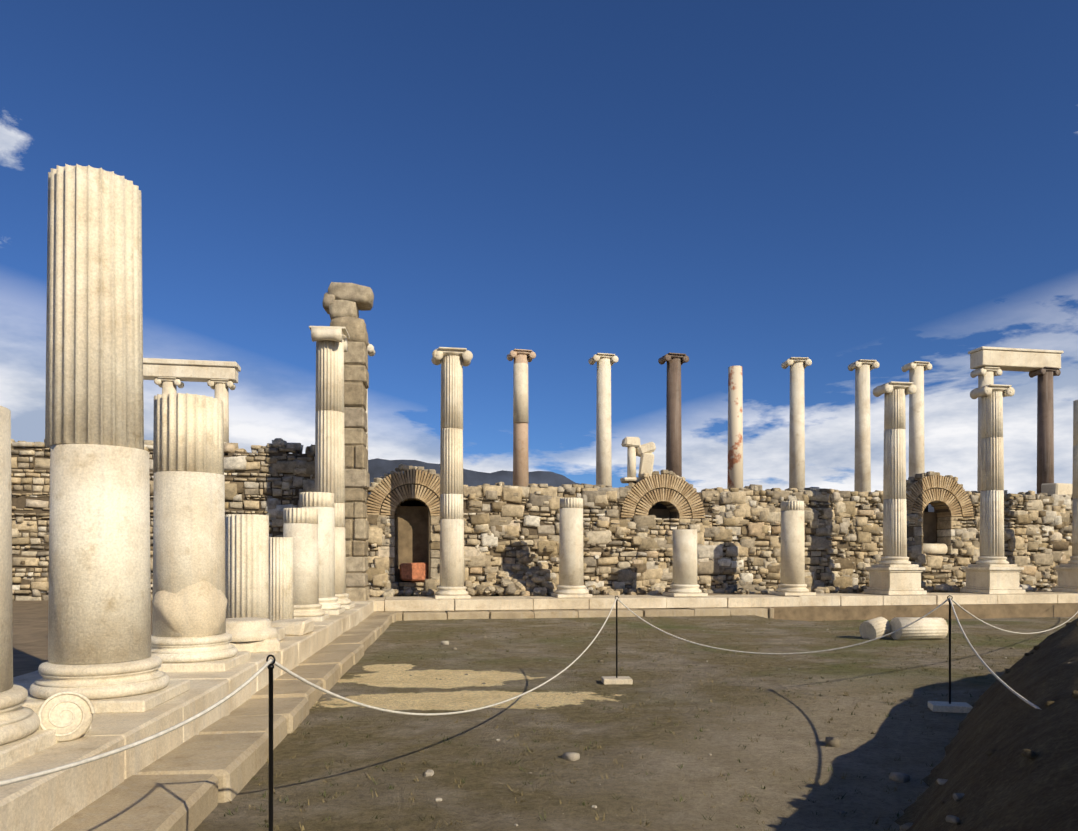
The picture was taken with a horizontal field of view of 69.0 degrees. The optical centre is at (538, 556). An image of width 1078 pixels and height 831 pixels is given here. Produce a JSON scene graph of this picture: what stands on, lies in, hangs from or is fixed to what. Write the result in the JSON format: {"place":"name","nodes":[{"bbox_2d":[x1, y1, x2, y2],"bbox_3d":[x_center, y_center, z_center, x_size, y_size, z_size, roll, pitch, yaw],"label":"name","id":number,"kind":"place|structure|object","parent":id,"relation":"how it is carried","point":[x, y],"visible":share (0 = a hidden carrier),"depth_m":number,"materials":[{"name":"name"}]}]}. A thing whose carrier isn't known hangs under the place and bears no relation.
{"place":"outdoors","nodes":[
{"label":"outdoors","id":0,"kind":"place"},
{"bbox_2d":[0,0,1077,493],"label":"sky","id":1,"kind":"structure","parent":0,"point":[756,186],"materials":[{"name":"blue"}]},
{"bbox_2d":[194,615,1077,830],"bbox_3d":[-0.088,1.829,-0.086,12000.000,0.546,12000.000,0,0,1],"label":"ground","id":2,"kind":"structure","parent":0,"point":[862,752],"depth_m":7.60,"materials":[{"name":"brown soil"}]},
{"bbox_2d":[12,600,152,676],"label":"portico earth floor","id":3,"kind":"structure","parent":2,"relation":"on","point":[30,636],"depth_m":12.27,"materials":[{"name":"brown soil"}]},
{"bbox_2d":[51,613,395,830],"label":"stone steps","id":4,"kind":"structure","parent":2,"relation":"on","point":[190,784],"depth_m":5.78,"materials":[{"name":"stone"}]},
{"bbox_2d":[0,600,373,830],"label":"stylobate blocks","id":5,"kind":"structure","parent":4,"relation":"on","point":[49,802],"depth_m":5.41,"materials":[{"name":"stone"}]},
{"bbox_2d":[36,691,94,741],"bbox_3d":[-3.046,1.020,5.048,0.331,0.341,0.371,0,0,-28],"label":"carved volute fragment","id":6,"kind":"object","parent":5,"relation":"on","point":[67,715],"visible":0.9,"depth_m":4.93,"materials":[{"name":"white stone"}]},
{"bbox_2d":[0,163,354,769],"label":"row of columns","id":7,"kind":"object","parent":5,"relation":"on","point":[108,652],"depth_m":6.17,"materials":[{"name":"white stone"}]},
{"bbox_2d":[152,580,313,652],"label":"stone fragments","id":8,"kind":"object","parent":5,"relation":"on","point":[197,610],"visible":0.58,"depth_m":8.20,"materials":[{"name":"stone"}]},
{"bbox_2d":[373,607,773,620],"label":"step blocks","id":9,"kind":"structure","parent":2,"relation":"on","point":[765,612],"depth_m":21.61,"materials":[{"name":"stone"}]},
{"bbox_2d":[266,595,952,830],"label":"barrier posts","id":10,"kind":"object","parent":2,"relation":"on","point":[270,666],"visible":0.83,"depth_m":3.82,"materials":[{"name":"black metal"}]},
{"bbox_2d":[0,597,1077,785],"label":"barrier ropes","id":11,"kind":"object","parent":10,"relation":"on","point":[125,747],"visible":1,"depth_m":4.44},
{"bbox_2d":[224,615,1030,830],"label":"dry grass tufts","id":12,"kind":"object","parent":2,"relation":"on","point":[413,799],"visible":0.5,"depth_m":7.84,"materials":[{"name":"plant"}]},
{"bbox_2d":[410,623,1014,825],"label":"ground pebbles","id":13,"kind":"object","parent":2,"relation":"on","point":[830,742],"visible":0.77,"depth_m":6.45,"materials":[{"name":"stone"}]},
{"bbox_2d":[370,506,1077,620],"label":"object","id":14,"kind":"object","parent":2,"relation":"on","point":[411,533],"visible":0.14,"depth_m":24.44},
{"bbox_2d":[143,358,240,442],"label":"columns with architrave","id":15,"kind":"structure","parent":14,"relation":"on","point":[167,376],"depth_m":37.82,"materials":[{"name":"white stone"}]},
{"bbox_2d":[507,349,535,486],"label":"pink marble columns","id":16,"kind":"structure","parent":14,"relation":"on","point":[520,457],"depth_m":32.48,"materials":[{"name":"stone"}]},
{"bbox_2d":[513,363,528,422],"bbox_3d":[-0.758,-6.803,32.696,0.644,2.450,0.644,0,0,-10],"label":"column shaft","id":17,"kind":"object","parent":16,"relation":"attached to","point":[520,392],"depth_m":32.43,"materials":[{"name":"stone"}]},
{"bbox_2d":[11,447,1071,600],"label":"wall","id":18,"kind":"structure","parent":14,"relation":"on","point":[18,502],"depth_m":24.91,"materials":[{"name":"brown stone"}]},
{"bbox_2d":[399,562,427,580],"bbox_3d":[-3.947,0.471,24.733,0.926,0.606,0.487,0,0,-14],"label":"stone block","id":19,"kind":"object","parent":18,"relation":"on","point":[413,571],"depth_m":24.51,"materials":[{"name":"stone"}]},
{"bbox_2d":[11,438,1071,600],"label":"wall stones","id":20,"kind":"object","parent":18,"relation":"on","point":[647,571],"visible":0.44,"depth_m":25.58,"materials":[{"name":"beige stone"}]},
{"bbox_2d":[366,464,973,586],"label":"brick arches","id":21,"kind":"structure","parent":18,"relation":"on","point":[948,483],"depth_m":25.73,"materials":[{"name":"stone"}]},
{"bbox_2d":[620,437,1071,554],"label":"stone fragments","id":22,"kind":"object","parent":18,"relation":"on","point":[635,448],"visible":0.88,"depth_m":25.95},
{"bbox_2d":[393,500,927,567],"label":"arch openings","id":23,"kind":"object","parent":14,"relation":"on","point":[418,503],"visible":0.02,"depth_m":27.13,"materials":[{"name":"stone"}]},
{"bbox_2d":[366,342,1001,497],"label":"columns","id":24,"kind":"structure","parent":14,"relation":"on","point":[863,368],"depth_m":35.12,"materials":[{"name":"beige stone"}]},
{"bbox_2d":[369,546,1057,597],"bbox_3d":[11.730,0.483,26.500,36.212,1.700,1.675,0,0,-10],"label":"rubble wall foot","id":25,"kind":"object","parent":14,"relation":"on","point":[504,583],"visible":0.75,"depth_m":24.47},
{"bbox_2d":[370,592,1077,611],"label":"stylobate blocks","id":26,"kind":"structure","parent":14,"relation":"on","point":[423,603],"depth_m":22.84,"materials":[{"name":"stone"}]},
{"bbox_2d":[344,342,369,600],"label":"corner pier blocks","id":27,"kind":"structure","parent":26,"relation":"on","point":[356,386],"depth_m":20.84,"materials":[{"name":"stone"}]},
{"bbox_2d":[322,282,373,347],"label":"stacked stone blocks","id":28,"kind":"structure","parent":27,"relation":"on","point":[344,304],"depth_m":20.88,"materials":[{"name":"stone"}]},
{"bbox_2d":[431,347,1077,598],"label":"columns","id":29,"kind":"structure","parent":26,"relation":"on","point":[895,571],"depth_m":24.31,"materials":[{"name":"white stone"}]},
{"bbox_2d":[727,366,742,487],"bbox_3d":[8.585,-4.966,34.304,0.972,6.677,0.972,0,0,-5],"label":"broken column shaft","id":30,"kind":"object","parent":14,"relation":"on","point":[735,432],"depth_m":34.03,"materials":[{"name":"beige stone"}]},
{"bbox_2d":[658,352,1060,493],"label":"columns","id":31,"kind":"structure","parent":14,"relation":"on","point":[1045,434],"depth_m":36.66,"materials":[{"name":"brown stone"}]},
{"bbox_2d":[968,346,1063,371],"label":"lintel block","id":32,"kind":"structure","parent":31,"relation":"on","point":[1015,359],"depth_m":36.40,"materials":[{"name":"white stone"}]},
{"bbox_2d":[601,676,972,712],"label":"barrier post bases","id":33,"kind":"object","parent":2,"relation":"on","point":[952,707],"visible":0.94,"depth_m":8.24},
{"bbox_2d":[859,617,947,639],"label":"fallen column drums","id":34,"kind":"object","parent":2,"relation":"on","point":[922,628],"visible":0.92,"depth_m":15.70,"materials":[{"name":"white stone"}]},
{"bbox_2d":[894,618,1077,830],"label":"earth mound","id":35,"kind":"object","parent":2,"relation":"on","point":[1006,786],"visible":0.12,"depth_m":4.05,"materials":[{"name":"brown soil"}]},
{"bbox_2d":[900,622,1077,830],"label":"mound clods","id":36,"kind":"object","parent":35,"relation":"on","point":[1026,753],"visible":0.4,"depth_m":4.19,"materials":[{"name":"soil"}]},
{"bbox_2d":[368,458,933,511],"bbox_3d":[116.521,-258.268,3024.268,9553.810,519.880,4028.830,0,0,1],"label":"distant mountains","id":37,"kind":"structure","parent":0,"point":[378,468],"depth_m":4141.58,"materials":[{"name":"grey stone"}]}
]}

